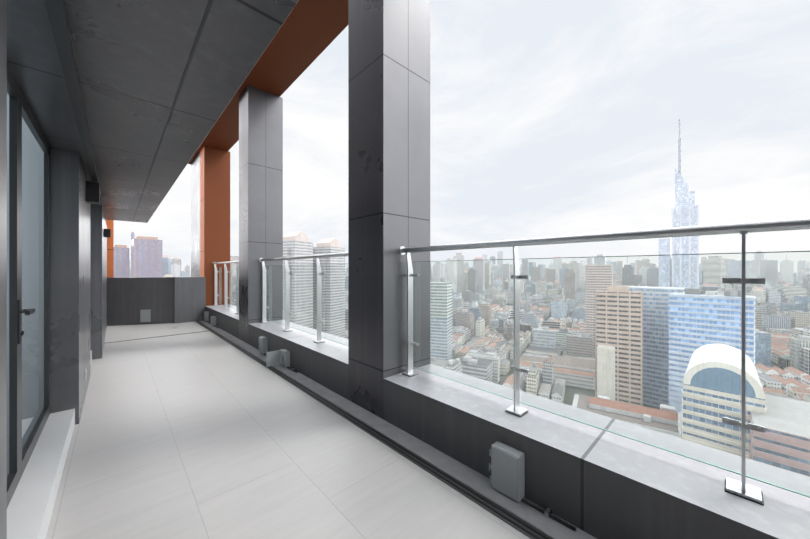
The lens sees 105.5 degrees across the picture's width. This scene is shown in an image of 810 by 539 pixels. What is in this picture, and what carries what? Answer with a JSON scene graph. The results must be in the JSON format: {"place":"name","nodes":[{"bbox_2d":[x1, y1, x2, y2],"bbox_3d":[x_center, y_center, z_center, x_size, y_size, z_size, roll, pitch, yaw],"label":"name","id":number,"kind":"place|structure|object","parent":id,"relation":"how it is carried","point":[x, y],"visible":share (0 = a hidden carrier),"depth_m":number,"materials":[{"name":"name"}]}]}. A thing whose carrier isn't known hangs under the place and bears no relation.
{"place":"outdoors","nodes":[
{"label":"outdoors","id":0,"kind":"place"},
{"bbox_2d":[191,0,429,418],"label":"columns","id":1,"kind":"structure","parent":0,"point":[388,129],"depth_m":3.20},
{"bbox_2d":[114,119,809,476],"bbox_3d":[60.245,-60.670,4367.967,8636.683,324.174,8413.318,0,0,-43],"label":"city buildings","id":2,"kind":"structure","parent":0,"point":[148,258],"depth_m":313.42,"materials":[{"name":"concrete"}]},
{"bbox_2d":[114,0,809,271],"label":"sky","id":3,"kind":"structure","parent":0,"point":[549,118],"materials":[{"name":"white"}]},
{"bbox_2d":[190,271,796,409],"bbox_3d":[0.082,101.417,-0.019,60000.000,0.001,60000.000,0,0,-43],"label":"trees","id":4,"kind":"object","parent":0,"point":[581,391],"depth_m":263.36,"materials":[{"name":"green plant"}]},
{"bbox_3d":[-2.921,51.547,-15.477,30.440,99.740,41.600,0,0,-43],"label":"tower body","id":5,"kind":"object","parent":4,"relation":"on","visible":0},
{"bbox_2d":[45,321,553,538],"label":"balcony floor","id":6,"kind":"structure","parent":5,"relation":"on","point":[207,434],"depth_m":2.24,"materials":[{"name":"tile"}]},
{"bbox_2d":[7,350,91,538],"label":"door steps","id":7,"kind":"structure","parent":6,"relation":"on","point":[30,507],"depth_m":1.85,"materials":[{"name":"white concrete"}]},
{"bbox_2d":[0,0,106,538],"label":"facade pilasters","id":8,"kind":"object","parent":6,"relation":"on","point":[78,282],"visible":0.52,"depth_m":2.78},
{"bbox_2d":[7,67,49,507],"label":"door frames","id":9,"kind":"structure","parent":8,"relation":"attached to","point":[19,455],"depth_m":1.83,"materials":[{"name":"black metal"}]},
{"bbox_2d":[7,93,43,476],"bbox_3d":[-3.232,0.087,2.774,0.012,2.190,5.290,0,0,-43],"label":"door glass","id":10,"kind":"object","parent":9,"relation":"in","point":[32,275],"visible":0.36,"depth_m":2.26,"materials":[{"name":"glass"}]},
{"bbox_2d":[17,299,34,343],"bbox_3d":[-2.229,0.307,1.804,0.062,0.260,0.162,0,0,-43],"label":"door handle","id":11,"kind":"object","parent":9,"relation":"attached to","point":[20,333],"visible":1,"depth_m":1.81,"materials":[{"name":"black metal"}]},
{"bbox_2d":[84,369,86,380],"bbox_3d":[-3.467,1.139,3.342,0.016,0.115,0.100,0,0,-43],"label":"outlet plate","id":12,"kind":"object","parent":8,"relation":"attached to","point":[85,374],"visible":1,"depth_m":3.31,"materials":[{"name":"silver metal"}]},
{"bbox_2d":[86,181,99,204],"bbox_3d":[-3.646,-0.896,3.600,0.110,0.234,0.180,0,0,-43],"label":"wall light","id":13,"kind":"object","parent":8,"relation":"attached to","point":[92,192],"visible":1,"depth_m":3.55,"materials":[{"name":"black plastic"}]},
{"bbox_2d":[104,229,110,237],"bbox_3d":[-5.582,-0.686,5.774,0.090,0.154,0.140,0,0,-43],"label":"wall light","id":14,"kind":"object","parent":8,"relation":"attached to","point":[107,233],"visible":1,"depth_m":5.73,"materials":[{"name":"black plastic"}]},
{"bbox_2d":[7,0,298,222],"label":"ceiling","id":15,"kind":"structure","parent":8,"relation":"attached to","point":[132,57],"depth_m":1.72,"materials":[{"name":"grey concrete"}]},
{"bbox_2d":[44,0,213,221],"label":"ceiling trim","id":16,"kind":"structure","parent":15,"relation":"attached to","point":[57,16],"depth_m":1.62,"materials":[{"name":"black metal"}]},
{"bbox_2d":[107,277,205,325],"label":"end wall","id":17,"kind":"structure","parent":6,"relation":"on","point":[173,299],"depth_m":8.12,"materials":[{"name":"grey tile"}]},
{"bbox_2d":[140,309,150,321],"bbox_3d":[-6.749,1.197,8.014,0.209,0.320,0.069,0,0,-19],"label":"electrical box","id":18,"kind":"object","parent":17,"relation":"attached to","point":[145,315],"visible":1,"depth_m":7.99,"materials":[{"name":"grey paint"}]},
{"bbox_2d":[107,331,205,342],"bbox_3d":[-5.198,1.414,6.519,1.810,0.004,0.040,0,0,-43],"label":"cross drain","id":19,"kind":"object","parent":6,"relation":"on","point":[154,337],"visible":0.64,"depth_m":6.44,"materials":[{"name":"black metal"}]},
{"bbox_2d":[106,0,347,305],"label":"orange frame","id":20,"kind":"object","parent":6,"relation":"on","point":[307,33],"visible":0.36,"depth_m":7.05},
{"bbox_2d":[195,320,596,538],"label":"drain channel","id":21,"kind":"object","parent":6,"relation":"on","point":[481,484],"visible":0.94,"depth_m":2.28,"materials":[{"name":"grey metal"}]},
{"bbox_2d":[266,349,296,372],"bbox_3d":[-1.691,1.295,4.432,0.248,0.236,0.555,0,0,-67],"label":"service box","id":22,"kind":"object","parent":21,"relation":"on","point":[281,357],"visible":0.98,"depth_m":4.46,"materials":[{"name":"grey paint"}]},
{"bbox_2d":[489,441,575,531],"bbox_3d":[0.737,1.272,1.850,0.084,0.281,0.524,0,0,-43],"label":"service box","id":23,"kind":"object","parent":21,"relation":"on","point":[507,468],"visible":1,"depth_m":1.90,"materials":[{"name":"grey paint"}]},
{"bbox_2d":[206,304,809,538],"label":"parapet","id":24,"kind":"structure","parent":6,"relation":"on","point":[597,483],"depth_m":1.79,"materials":[{"name":"grey stone"}]},
{"bbox_2d":[204,311,209,323],"bbox_3d":[-5.324,1.270,8.292,0.084,0.286,0.514,0,0,-43],"label":"service box","id":25,"kind":"object","parent":24,"relation":"attached to","point":[206,316],"visible":1,"depth_m":8.33,"materials":[{"name":"grey paint"}]},
{"bbox_2d":[211,316,217,327],"bbox_3d":[-4.745,1.295,7.676,0.084,0.236,0.524,0,0,-43],"label":"service box","id":26,"kind":"object","parent":24,"relation":"attached to","point":[213,320],"visible":0.98,"depth_m":7.71,"materials":[{"name":"grey paint"}]},
{"bbox_2d":[212,261,238,313],"bbox_3d":[-4.360,0.396,7.719,0.139,1.262,3.360,0,0,-43],"label":"railing bay","id":27,"kind":"object","parent":24,"relation":"on","point":[226,271],"visible":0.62,"depth_m":8.06,"materials":[{"name":"silver metal"}]},
{"bbox_2d":[218,267,236,309],"bbox_3d":[-4.319,0.447,7.759,0.012,1.058,3.336,0,0,-43],"label":"glass railing panel","id":28,"kind":"object","parent":27,"relation":"attached to","point":[220,301],"visible":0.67,"depth_m":8.04,"materials":[{"name":"green"}]},
{"bbox_2d":[259,336,267,354],"bbox_3d":[-2.285,1.270,5.062,0.084,0.286,0.524,0,0,-43],"label":"service box","id":29,"kind":"object","parent":24,"relation":"attached to","point":[263,344],"visible":0.85,"depth_m":5.10,"materials":[{"name":"grey paint"}]},
{"bbox_2d":[259,252,347,342],"bbox_3d":[-1.609,0.396,4.795,0.139,1.262,3.470,0,0,-43],"label":"railing bay","id":30,"kind":"object","parent":24,"relation":"on","point":[319,301],"visible":0.62,"depth_m":5.16,"materials":[{"name":"silver metal"}]},
{"bbox_2d":[266,263,347,345],"bbox_3d":[-1.567,0.447,4.835,0.012,1.058,3.446,0,0,-43],"label":"glass panel","id":31,"kind":"object","parent":30,"relation":"attached to","point":[330,316],"visible":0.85,"depth_m":4.85,"materials":[{"name":"green"}]},
{"bbox_2d":[399,217,809,505],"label":"railing bay","id":32,"kind":"object","parent":24,"relation":"on","point":[742,489],"visible":1,"depth_m":1.60,"materials":[{"name":"silver metal"}]},
{"bbox_2d":[412,251,809,497],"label":"glass panel","id":33,"kind":"object","parent":32,"relation":"attached to","point":[681,454],"visible":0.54,"depth_m":1.73,"materials":[{"name":"clear glass"}]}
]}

